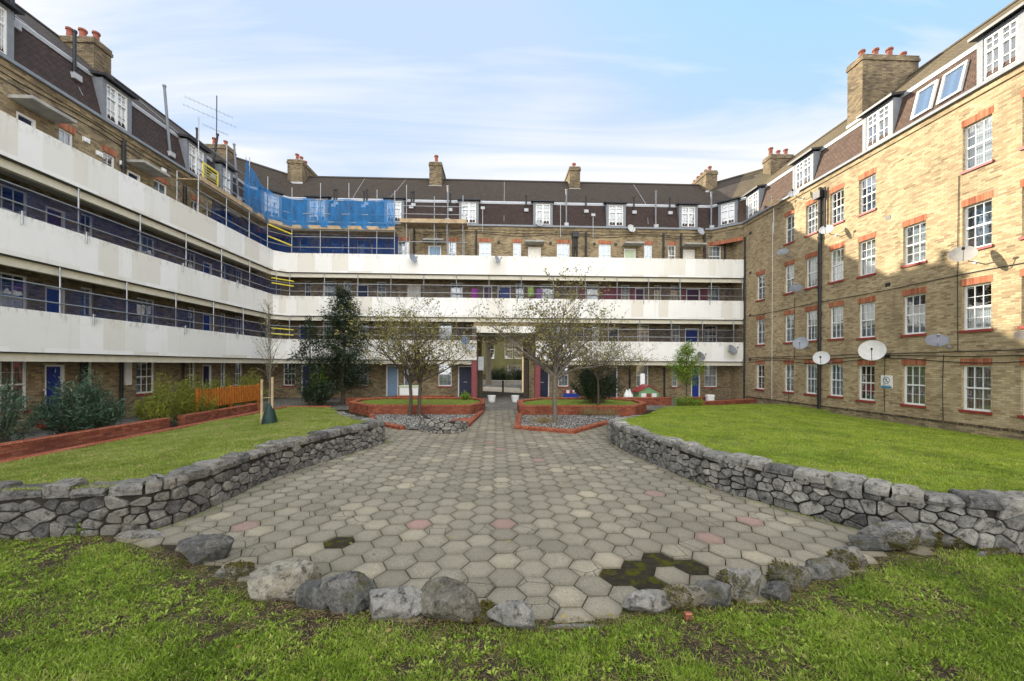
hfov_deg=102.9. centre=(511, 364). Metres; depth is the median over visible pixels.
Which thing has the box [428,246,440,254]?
door
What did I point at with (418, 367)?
hawthorn tree
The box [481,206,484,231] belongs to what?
aerial
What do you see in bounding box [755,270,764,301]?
window
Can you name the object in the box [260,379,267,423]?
tree stake
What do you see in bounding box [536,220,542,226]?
satellite dish
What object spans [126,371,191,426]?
bamboo hedge
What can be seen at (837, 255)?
window
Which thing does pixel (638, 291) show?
door
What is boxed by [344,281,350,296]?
window
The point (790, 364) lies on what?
window
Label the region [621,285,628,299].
window
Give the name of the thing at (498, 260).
satellite dish
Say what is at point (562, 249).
window
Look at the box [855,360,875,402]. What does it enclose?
window
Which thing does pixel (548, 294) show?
window
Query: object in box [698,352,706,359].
satellite dish
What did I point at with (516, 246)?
window
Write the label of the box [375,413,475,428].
gravel
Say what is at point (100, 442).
brick kerb
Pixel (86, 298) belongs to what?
window
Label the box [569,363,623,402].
evergreen bush
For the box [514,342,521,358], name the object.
window
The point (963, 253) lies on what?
satellite dish
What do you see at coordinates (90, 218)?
window
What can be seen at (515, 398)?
plastic tub
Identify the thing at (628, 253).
door
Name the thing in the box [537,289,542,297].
hung cloth
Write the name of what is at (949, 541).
boulder
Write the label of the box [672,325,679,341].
window
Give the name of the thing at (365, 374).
window
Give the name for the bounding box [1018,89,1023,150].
window
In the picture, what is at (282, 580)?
boulder
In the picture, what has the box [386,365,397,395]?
door
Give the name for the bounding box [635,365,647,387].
window
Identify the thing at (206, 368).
door
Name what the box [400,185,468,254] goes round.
roof scaffold
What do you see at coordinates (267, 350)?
sapling
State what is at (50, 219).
door
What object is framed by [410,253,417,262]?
satellite dish
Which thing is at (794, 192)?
satellite dish
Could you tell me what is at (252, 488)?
grass
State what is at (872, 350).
satellite dish
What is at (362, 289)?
door
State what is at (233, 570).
boulder
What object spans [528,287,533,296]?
hung cloth
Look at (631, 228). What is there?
satellite dish
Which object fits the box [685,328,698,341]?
door
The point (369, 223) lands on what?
corner scaffold
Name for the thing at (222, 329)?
window
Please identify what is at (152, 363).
window
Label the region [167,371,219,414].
bamboo hedge
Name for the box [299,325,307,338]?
door
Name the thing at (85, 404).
oleander bush
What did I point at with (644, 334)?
window
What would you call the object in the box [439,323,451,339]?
window
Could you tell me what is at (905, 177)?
apartment block
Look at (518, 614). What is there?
boulder
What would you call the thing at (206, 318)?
door
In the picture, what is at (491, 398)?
plastic tub
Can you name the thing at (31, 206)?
scaffold railing
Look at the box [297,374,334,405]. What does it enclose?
leafy bush
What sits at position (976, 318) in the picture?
window
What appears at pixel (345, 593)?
boulder
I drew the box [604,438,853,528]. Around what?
grass
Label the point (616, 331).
door
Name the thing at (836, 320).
window
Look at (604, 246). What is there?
window
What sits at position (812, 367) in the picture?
window
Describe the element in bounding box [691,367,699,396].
door
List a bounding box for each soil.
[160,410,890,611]
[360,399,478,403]
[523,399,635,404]
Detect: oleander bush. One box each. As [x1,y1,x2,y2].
[0,376,52,442]
[24,367,132,435]
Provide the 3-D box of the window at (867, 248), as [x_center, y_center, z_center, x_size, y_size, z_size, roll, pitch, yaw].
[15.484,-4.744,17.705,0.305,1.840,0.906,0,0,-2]
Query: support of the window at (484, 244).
in the apartment block at (663, 248)
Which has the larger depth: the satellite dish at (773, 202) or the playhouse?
the playhouse
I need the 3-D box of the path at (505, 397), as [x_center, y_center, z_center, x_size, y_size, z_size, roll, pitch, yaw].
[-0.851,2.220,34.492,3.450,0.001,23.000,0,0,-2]
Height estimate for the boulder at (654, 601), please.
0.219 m
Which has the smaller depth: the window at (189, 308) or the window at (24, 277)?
the window at (24, 277)
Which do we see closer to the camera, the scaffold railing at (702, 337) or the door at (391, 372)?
the scaffold railing at (702, 337)
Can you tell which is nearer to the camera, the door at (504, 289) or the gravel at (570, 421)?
the gravel at (570, 421)
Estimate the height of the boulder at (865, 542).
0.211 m
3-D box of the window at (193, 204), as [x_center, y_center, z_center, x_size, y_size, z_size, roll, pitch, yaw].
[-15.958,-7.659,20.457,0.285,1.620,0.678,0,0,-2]
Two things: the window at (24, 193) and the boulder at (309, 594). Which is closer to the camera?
the boulder at (309, 594)
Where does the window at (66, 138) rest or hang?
in the apartment block at (75, 114)
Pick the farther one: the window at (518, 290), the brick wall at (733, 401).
the window at (518, 290)
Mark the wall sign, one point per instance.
(886, 381)
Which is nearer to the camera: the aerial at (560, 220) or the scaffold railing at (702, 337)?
the scaffold railing at (702, 337)
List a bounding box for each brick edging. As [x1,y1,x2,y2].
[369,413,405,429]
[467,411,483,426]
[514,413,607,433]
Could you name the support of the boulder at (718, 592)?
on the soil at (638, 575)
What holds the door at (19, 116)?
in the apartment block at (75, 114)
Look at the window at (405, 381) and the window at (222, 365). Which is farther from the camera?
the window at (405, 381)
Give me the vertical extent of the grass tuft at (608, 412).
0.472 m
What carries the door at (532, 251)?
in the apartment block at (663, 248)
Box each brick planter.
[349,397,485,415]
[517,397,646,416]
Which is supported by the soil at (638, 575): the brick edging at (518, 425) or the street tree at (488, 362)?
the brick edging at (518, 425)
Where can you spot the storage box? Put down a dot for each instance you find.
(403, 389)
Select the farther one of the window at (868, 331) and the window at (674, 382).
the window at (674, 382)
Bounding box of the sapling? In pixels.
[252,299,287,402]
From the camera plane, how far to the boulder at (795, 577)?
4.11 m
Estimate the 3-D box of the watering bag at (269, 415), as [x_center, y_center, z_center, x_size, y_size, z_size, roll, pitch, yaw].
[-7.380,1.551,12.421,0.470,0.780,0.470,0,0,-2]
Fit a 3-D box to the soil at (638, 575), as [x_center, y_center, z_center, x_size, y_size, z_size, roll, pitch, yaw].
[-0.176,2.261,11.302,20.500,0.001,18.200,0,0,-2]
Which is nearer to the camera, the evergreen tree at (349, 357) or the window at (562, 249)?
the evergreen tree at (349, 357)
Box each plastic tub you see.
[488,395,495,401]
[511,395,518,401]
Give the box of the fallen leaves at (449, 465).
[214,430,628,543]
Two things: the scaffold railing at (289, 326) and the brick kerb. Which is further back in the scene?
the scaffold railing at (289, 326)
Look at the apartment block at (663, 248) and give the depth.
27.32 m
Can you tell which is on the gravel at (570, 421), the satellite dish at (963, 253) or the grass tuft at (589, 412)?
the grass tuft at (589, 412)
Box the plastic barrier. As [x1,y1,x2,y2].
[563,390,577,396]
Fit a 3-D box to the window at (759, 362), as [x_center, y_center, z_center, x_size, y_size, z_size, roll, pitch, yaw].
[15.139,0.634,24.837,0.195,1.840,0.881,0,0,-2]
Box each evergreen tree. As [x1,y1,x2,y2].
[283,315,329,404]
[301,283,381,404]
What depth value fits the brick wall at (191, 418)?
15.79 m
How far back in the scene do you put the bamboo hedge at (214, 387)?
17.54 m
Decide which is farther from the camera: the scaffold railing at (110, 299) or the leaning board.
the leaning board
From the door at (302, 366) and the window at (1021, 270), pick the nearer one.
the window at (1021, 270)
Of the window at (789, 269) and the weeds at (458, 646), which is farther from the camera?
the window at (789, 269)
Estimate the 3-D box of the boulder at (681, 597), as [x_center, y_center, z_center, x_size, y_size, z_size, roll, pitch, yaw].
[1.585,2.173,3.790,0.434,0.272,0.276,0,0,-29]
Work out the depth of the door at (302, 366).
26.91 m
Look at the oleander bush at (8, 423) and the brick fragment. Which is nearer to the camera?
the brick fragment
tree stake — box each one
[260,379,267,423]
[268,377,273,407]
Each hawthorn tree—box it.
[328,285,485,415]
[448,258,655,422]
[544,314,658,404]
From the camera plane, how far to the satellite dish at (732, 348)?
26.03 m
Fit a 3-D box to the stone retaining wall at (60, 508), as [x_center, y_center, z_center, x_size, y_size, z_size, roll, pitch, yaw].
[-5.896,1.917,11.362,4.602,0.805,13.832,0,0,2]
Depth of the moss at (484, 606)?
3.56 m
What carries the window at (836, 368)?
in the apartment block at (905, 177)
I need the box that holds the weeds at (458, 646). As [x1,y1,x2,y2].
[0,535,1023,680]
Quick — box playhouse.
[631,384,660,396]
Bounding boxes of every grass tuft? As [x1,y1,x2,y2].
[524,413,563,424]
[579,405,601,415]
[598,407,625,415]
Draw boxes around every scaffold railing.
[0,179,280,294]
[0,267,280,338]
[281,316,476,339]
[282,272,742,304]
[537,319,742,345]
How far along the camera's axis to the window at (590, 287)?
27.80 m
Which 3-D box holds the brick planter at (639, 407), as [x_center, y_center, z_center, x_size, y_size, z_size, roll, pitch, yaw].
[3.408,2.053,20.289,6.351,0.530,4.568,0,0,-2]
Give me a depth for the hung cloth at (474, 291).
26.04 m
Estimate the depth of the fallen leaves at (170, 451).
8.51 m
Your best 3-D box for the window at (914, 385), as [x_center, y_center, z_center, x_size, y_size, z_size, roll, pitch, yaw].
[15.529,0.696,15.692,0.305,1.840,0.954,0,0,-2]
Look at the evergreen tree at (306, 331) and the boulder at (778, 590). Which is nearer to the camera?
the boulder at (778, 590)
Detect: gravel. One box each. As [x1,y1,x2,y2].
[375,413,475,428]
[521,415,619,428]
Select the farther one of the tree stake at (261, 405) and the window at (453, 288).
the window at (453, 288)
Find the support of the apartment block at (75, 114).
on the ground
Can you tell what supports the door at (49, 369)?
in the apartment block at (75, 114)
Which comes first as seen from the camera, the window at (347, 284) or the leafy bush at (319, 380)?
the leafy bush at (319, 380)
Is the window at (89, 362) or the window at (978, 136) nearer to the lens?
the window at (978, 136)
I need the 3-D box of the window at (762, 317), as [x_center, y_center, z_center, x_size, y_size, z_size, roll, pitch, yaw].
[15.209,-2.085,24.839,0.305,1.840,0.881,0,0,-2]
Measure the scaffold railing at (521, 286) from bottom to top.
1.730 m
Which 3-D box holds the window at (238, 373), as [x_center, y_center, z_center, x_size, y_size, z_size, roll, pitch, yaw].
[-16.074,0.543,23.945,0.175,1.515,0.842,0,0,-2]
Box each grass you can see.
[116,442,388,534]
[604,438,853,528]
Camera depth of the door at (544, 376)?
27.53 m
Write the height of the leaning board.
1.720 m
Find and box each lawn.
[0,407,358,490]
[0,535,1023,680]
[626,404,1023,492]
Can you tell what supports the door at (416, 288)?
in the apartment block at (663, 248)
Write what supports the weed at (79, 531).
on the lawn at (745, 651)
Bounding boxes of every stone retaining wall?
[0,411,385,539]
[607,415,1023,553]
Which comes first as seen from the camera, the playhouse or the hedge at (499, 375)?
the playhouse
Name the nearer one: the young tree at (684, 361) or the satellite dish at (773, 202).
the young tree at (684, 361)
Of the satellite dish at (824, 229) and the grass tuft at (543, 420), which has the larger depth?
the satellite dish at (824, 229)
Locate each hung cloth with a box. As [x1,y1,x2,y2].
[472,289,477,297]
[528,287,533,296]
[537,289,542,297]
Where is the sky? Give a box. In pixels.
[15,0,1013,183]
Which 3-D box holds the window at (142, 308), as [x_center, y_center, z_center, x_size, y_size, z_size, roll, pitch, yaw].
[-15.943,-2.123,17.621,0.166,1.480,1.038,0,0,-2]
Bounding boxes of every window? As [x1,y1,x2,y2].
[0,183,26,215]
[0,272,25,308]
[0,361,29,414]
[58,123,75,146]
[81,213,91,236]
[81,287,91,316]
[86,362,90,387]
[102,144,116,167]
[135,362,155,395]
[137,233,153,255]
[137,297,153,323]
[153,177,168,194]
[188,252,194,268]
[188,307,194,328]
[188,363,194,390]
[191,194,199,210]
[220,313,224,332]
[220,363,224,386]
[235,269,241,283]
[235,316,241,334]
[235,363,243,386]
[282,363,295,386]
[305,281,310,295]
[323,281,334,295]
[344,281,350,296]
[355,364,368,386]
[377,282,385,296]
[398,237,408,254]
[404,368,410,384]
[437,364,451,386]
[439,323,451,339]
[447,238,456,254]
[451,283,462,297]
[478,238,491,255]
[505,342,512,358]
[508,365,521,374]
[513,239,521,255]
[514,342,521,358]
[516,284,523,297]
[541,284,552,298]
[556,240,569,256]
[558,365,568,387]
[586,284,598,298]
[592,324,598,340]
[598,240,611,257]
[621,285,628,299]
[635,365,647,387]
[637,325,648,341]
[644,241,652,257]
[654,285,660,299]
[668,242,675,258]
[671,286,680,299]
[671,365,678,387]
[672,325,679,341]
[704,366,717,387]
[705,325,716,341]
[708,242,721,258]
[708,286,718,300]
[754,360,764,390]
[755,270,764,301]
[755,315,764,345]
[782,360,793,393]
[783,208,794,246]
[783,259,794,295]
[783,309,793,343]
[803,359,816,395]
[804,199,817,237]
[804,251,817,289]
[805,305,816,341]
[827,300,843,340]
[827,359,843,398]
[828,241,843,284]
[829,182,844,225]
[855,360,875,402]
[856,166,876,216]
[856,231,875,278]
[856,295,875,339]
[900,213,926,268]
[900,286,926,336]
[900,359,925,407]
[958,358,992,414]
[959,105,993,174]
[959,274,992,332]
[961,190,992,249]
[1017,268,1023,328]
[1017,358,1023,417]
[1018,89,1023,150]
[1018,179,1023,239]
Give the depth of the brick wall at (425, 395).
24.05 m
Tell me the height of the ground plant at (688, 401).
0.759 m
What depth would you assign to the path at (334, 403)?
21.87 m
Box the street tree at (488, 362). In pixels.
[482,342,500,384]
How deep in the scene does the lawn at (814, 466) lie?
8.92 m
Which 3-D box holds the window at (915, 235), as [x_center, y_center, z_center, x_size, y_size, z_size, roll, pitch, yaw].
[15.558,-4.744,15.692,0.305,1.840,0.954,0,0,-2]
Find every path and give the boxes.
[1,398,761,442]
[478,385,528,403]
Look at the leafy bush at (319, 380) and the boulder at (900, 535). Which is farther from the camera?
the leafy bush at (319, 380)
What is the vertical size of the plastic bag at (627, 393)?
0.830 m
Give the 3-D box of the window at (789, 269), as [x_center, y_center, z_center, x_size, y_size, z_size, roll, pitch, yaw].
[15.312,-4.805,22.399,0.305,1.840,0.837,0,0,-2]
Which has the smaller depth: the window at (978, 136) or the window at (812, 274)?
the window at (978, 136)
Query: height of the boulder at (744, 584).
0.356 m
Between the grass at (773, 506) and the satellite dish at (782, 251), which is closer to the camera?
the grass at (773, 506)
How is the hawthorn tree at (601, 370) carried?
on the grass at (568, 402)
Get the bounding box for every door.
[16,111,35,127]
[45,286,64,313]
[45,365,63,417]
[46,206,64,226]
[127,169,139,181]
[202,365,210,403]
[203,261,211,274]
[203,314,211,330]
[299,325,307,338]
[301,365,308,395]
[358,285,367,296]
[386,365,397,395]
[407,285,420,296]
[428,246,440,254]
[458,366,470,396]
[483,286,491,297]
[497,286,510,297]
[528,247,540,256]
[540,367,548,396]
[573,327,583,340]
[606,367,616,396]
[609,327,618,340]
[624,249,635,257]
[635,288,644,299]
[683,250,694,258]
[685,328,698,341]
[686,289,699,299]
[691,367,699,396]
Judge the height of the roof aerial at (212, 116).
3.500 m
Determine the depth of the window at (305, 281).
26.94 m
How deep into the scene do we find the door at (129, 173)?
17.05 m
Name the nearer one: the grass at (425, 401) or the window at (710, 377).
the grass at (425, 401)
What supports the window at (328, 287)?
in the apartment block at (663, 248)
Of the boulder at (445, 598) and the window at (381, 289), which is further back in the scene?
the window at (381, 289)
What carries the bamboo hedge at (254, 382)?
on the ground
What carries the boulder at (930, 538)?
on the lawn at (745, 651)
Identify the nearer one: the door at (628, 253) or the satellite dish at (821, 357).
the satellite dish at (821, 357)
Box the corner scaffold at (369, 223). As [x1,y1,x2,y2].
[176,116,398,253]
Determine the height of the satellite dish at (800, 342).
0.624 m
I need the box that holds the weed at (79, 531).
[65,518,87,535]
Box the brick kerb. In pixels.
[0,406,331,463]
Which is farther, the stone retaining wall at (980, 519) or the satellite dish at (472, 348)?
the satellite dish at (472, 348)
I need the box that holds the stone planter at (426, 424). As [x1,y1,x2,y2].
[418,414,468,433]
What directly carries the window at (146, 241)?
in the apartment block at (75, 114)
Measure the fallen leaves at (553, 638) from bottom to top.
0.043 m
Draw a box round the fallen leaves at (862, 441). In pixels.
[666,409,987,465]
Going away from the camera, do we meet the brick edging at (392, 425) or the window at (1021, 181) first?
the window at (1021, 181)
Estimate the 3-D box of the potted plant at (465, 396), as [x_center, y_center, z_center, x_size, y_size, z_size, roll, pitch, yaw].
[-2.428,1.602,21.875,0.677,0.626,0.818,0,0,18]
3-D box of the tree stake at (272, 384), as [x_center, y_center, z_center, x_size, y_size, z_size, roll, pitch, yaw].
[-7.353,1.167,12.435,0.182,1.590,0.065,0,0,20]
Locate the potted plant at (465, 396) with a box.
[459,390,471,399]
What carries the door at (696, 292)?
in the apartment block at (663, 248)
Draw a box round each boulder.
[114,529,164,538]
[120,519,138,531]
[177,533,233,565]
[213,559,256,579]
[247,557,322,601]
[295,579,327,609]
[319,571,376,614]
[369,586,421,620]
[421,576,479,622]
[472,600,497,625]
[487,600,535,629]
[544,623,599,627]
[622,589,671,613]
[661,583,707,612]
[694,579,730,607]
[714,567,761,603]
[760,580,790,601]
[764,559,813,590]
[805,557,848,580]
[824,546,867,569]
[848,534,890,551]
[857,519,920,551]
[917,529,945,548]
[940,534,972,549]
[977,546,1016,556]
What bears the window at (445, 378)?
in the apartment block at (663, 248)
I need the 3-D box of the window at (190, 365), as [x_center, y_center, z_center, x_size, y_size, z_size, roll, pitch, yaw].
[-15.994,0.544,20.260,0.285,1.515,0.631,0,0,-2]
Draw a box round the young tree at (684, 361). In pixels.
[663,339,707,395]
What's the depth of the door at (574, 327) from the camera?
27.61 m
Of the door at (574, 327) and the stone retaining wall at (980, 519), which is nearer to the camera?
the stone retaining wall at (980, 519)
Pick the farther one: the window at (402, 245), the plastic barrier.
the window at (402, 245)
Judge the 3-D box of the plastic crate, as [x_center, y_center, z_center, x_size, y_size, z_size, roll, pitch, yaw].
[11.689,2.016,24.095,0.440,0.530,0.300,0,0,-2]
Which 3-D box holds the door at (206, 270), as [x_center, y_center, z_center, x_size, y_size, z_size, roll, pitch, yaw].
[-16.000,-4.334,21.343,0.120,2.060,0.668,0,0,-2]
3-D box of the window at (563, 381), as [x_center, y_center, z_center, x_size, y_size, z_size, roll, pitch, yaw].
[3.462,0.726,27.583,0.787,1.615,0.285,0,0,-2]
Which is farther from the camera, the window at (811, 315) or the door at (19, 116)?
the window at (811, 315)
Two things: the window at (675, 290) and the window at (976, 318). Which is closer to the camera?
the window at (976, 318)
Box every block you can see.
[0,0,279,432]
[254,153,743,398]
[482,342,521,379]
[727,0,1023,440]
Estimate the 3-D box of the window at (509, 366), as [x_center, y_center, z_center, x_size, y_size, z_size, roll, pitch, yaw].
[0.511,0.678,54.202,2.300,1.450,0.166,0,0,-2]
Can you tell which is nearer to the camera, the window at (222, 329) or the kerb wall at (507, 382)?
the window at (222, 329)
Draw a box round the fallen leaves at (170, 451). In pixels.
[17,415,354,475]
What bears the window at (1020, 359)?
in the apartment block at (905, 177)
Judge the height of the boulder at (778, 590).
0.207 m
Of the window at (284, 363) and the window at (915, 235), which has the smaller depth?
the window at (915, 235)
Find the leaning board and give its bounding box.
[640,374,644,384]
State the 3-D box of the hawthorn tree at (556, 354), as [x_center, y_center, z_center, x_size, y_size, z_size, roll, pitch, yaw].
[1.461,-1.007,15.719,5.719,6.529,6.422,0,0,-37]
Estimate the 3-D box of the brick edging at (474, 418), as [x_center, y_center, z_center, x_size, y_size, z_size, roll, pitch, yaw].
[-1.586,2.197,16.406,0.554,0.190,4.928,0,0,8]
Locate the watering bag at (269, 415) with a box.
[261,403,277,424]
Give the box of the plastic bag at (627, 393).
[623,389,632,396]
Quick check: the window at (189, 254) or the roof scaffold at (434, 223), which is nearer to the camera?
the window at (189, 254)
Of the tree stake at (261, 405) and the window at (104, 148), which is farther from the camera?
the window at (104, 148)
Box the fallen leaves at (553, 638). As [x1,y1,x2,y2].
[0,611,1004,680]
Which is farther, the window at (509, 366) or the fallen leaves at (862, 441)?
the window at (509, 366)
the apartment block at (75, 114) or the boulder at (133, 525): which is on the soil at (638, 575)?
the boulder at (133, 525)
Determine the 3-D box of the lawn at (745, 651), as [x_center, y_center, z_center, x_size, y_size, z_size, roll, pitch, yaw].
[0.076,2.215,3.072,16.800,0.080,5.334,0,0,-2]
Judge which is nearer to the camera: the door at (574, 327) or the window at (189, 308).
the window at (189, 308)
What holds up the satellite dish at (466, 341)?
attached to the apartment block at (663, 248)
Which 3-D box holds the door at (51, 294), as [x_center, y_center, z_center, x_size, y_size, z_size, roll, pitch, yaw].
[-15.745,-1.632,13.995,0.120,2.060,0.642,0,0,-2]
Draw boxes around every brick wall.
[0,418,169,459]
[177,403,257,425]
[346,398,358,404]
[395,395,453,396]
[613,397,671,404]
[677,398,755,405]
[687,396,705,400]
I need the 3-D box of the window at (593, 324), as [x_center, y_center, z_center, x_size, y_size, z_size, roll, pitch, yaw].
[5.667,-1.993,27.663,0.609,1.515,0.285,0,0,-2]
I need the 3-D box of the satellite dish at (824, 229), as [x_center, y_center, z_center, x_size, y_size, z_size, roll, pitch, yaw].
[14.917,-6.336,19.117,0.919,0.533,0.469,0,0,-2]
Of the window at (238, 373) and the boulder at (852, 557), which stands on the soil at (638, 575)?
the boulder at (852, 557)
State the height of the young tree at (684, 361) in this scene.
3.581 m
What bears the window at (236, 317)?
in the apartment block at (75, 114)
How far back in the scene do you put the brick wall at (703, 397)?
24.15 m
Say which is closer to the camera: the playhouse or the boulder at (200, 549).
the boulder at (200, 549)
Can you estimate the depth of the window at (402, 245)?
27.33 m
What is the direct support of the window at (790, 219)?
in the apartment block at (905, 177)
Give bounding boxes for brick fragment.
[683,611,692,619]
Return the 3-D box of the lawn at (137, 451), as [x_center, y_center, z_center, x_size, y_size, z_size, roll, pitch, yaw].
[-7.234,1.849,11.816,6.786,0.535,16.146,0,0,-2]
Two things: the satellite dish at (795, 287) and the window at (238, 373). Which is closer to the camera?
the satellite dish at (795, 287)
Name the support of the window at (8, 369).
in the apartment block at (75, 114)
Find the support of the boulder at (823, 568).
on the soil at (638, 575)
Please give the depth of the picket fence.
17.33 m
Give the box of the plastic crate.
[705,395,714,400]
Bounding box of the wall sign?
[881,375,892,388]
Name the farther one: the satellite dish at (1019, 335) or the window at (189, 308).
the window at (189, 308)
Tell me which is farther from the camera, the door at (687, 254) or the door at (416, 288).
the door at (687, 254)
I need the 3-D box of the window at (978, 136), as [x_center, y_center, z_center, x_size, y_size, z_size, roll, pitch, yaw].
[15.647,-7.483,13.648,0.305,1.840,0.936,0,0,-2]
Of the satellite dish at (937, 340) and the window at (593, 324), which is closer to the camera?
the satellite dish at (937, 340)
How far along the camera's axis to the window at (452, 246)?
27.45 m
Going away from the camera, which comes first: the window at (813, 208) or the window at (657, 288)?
the window at (813, 208)
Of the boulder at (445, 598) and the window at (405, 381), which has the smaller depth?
the boulder at (445, 598)
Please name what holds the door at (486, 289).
in the apartment block at (663, 248)
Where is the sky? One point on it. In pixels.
(624, 91)
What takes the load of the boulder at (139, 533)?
on the lawn at (745, 651)
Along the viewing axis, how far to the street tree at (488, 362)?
46.22 m
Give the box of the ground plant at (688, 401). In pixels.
[672,394,705,406]
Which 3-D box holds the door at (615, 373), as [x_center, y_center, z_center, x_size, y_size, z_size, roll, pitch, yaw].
[6.724,1.135,27.695,0.838,2.060,0.120,0,0,-2]
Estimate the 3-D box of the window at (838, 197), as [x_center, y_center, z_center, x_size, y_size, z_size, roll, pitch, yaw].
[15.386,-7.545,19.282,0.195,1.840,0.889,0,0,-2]
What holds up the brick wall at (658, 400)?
on the ground
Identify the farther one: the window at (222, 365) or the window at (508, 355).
the window at (508, 355)
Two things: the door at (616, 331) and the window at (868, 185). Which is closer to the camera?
the window at (868, 185)
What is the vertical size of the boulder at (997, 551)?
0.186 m
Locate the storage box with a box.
[399,385,421,394]
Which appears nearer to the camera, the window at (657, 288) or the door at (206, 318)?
the door at (206, 318)
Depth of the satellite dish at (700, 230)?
27.44 m
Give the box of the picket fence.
[195,383,259,411]
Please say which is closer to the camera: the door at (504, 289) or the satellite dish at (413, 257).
the satellite dish at (413, 257)
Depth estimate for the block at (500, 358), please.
54.00 m
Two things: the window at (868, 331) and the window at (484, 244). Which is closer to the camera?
the window at (868, 331)
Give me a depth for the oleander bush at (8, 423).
10.03 m
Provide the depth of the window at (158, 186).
18.44 m
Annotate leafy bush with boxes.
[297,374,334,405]
[308,364,328,404]
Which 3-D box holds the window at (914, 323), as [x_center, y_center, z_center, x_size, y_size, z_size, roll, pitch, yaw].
[15.544,-2.024,15.692,0.305,1.840,0.954,0,0,-2]
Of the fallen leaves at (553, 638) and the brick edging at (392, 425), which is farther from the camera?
the brick edging at (392, 425)
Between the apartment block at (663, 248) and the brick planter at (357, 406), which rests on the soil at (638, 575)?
the brick planter at (357, 406)
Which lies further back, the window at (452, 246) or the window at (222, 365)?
the window at (452, 246)
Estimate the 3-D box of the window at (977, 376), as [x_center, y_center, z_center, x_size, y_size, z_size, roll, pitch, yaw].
[15.604,0.697,13.648,0.305,1.840,0.936,0,0,-2]
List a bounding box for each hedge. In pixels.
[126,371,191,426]
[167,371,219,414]
[203,375,242,408]
[234,368,267,404]
[483,365,521,379]
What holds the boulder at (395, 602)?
on the soil at (638, 575)
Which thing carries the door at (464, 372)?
in the apartment block at (663, 248)
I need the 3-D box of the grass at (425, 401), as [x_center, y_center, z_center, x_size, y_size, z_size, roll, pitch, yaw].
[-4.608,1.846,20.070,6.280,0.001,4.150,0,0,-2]
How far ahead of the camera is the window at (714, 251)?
28.10 m
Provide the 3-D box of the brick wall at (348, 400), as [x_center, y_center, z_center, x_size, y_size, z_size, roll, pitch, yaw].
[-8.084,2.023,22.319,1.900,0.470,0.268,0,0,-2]
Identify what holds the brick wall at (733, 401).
on the ground
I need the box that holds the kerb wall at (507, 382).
[483,380,521,384]
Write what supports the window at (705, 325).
in the apartment block at (663, 248)
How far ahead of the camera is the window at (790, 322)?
22.55 m
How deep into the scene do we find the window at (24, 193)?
12.84 m
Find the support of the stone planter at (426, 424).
on the ground
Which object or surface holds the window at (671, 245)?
in the apartment block at (663, 248)
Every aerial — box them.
[183,95,234,134]
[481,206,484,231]
[560,204,560,236]
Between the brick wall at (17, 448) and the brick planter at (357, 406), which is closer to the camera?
the brick wall at (17, 448)
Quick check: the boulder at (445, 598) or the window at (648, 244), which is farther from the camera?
the window at (648, 244)
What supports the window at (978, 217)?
in the apartment block at (905, 177)
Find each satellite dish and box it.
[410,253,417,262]
[461,336,469,343]
[467,343,475,350]
[495,255,501,262]
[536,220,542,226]
[627,224,634,232]
[695,227,704,235]
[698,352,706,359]
[728,345,738,353]
[765,196,782,208]
[776,247,791,257]
[788,189,803,199]
[789,283,805,293]
[793,337,810,348]
[813,351,831,363]
[819,225,836,236]
[858,340,886,359]
[925,334,950,348]
[948,246,977,263]
[1014,330,1023,339]

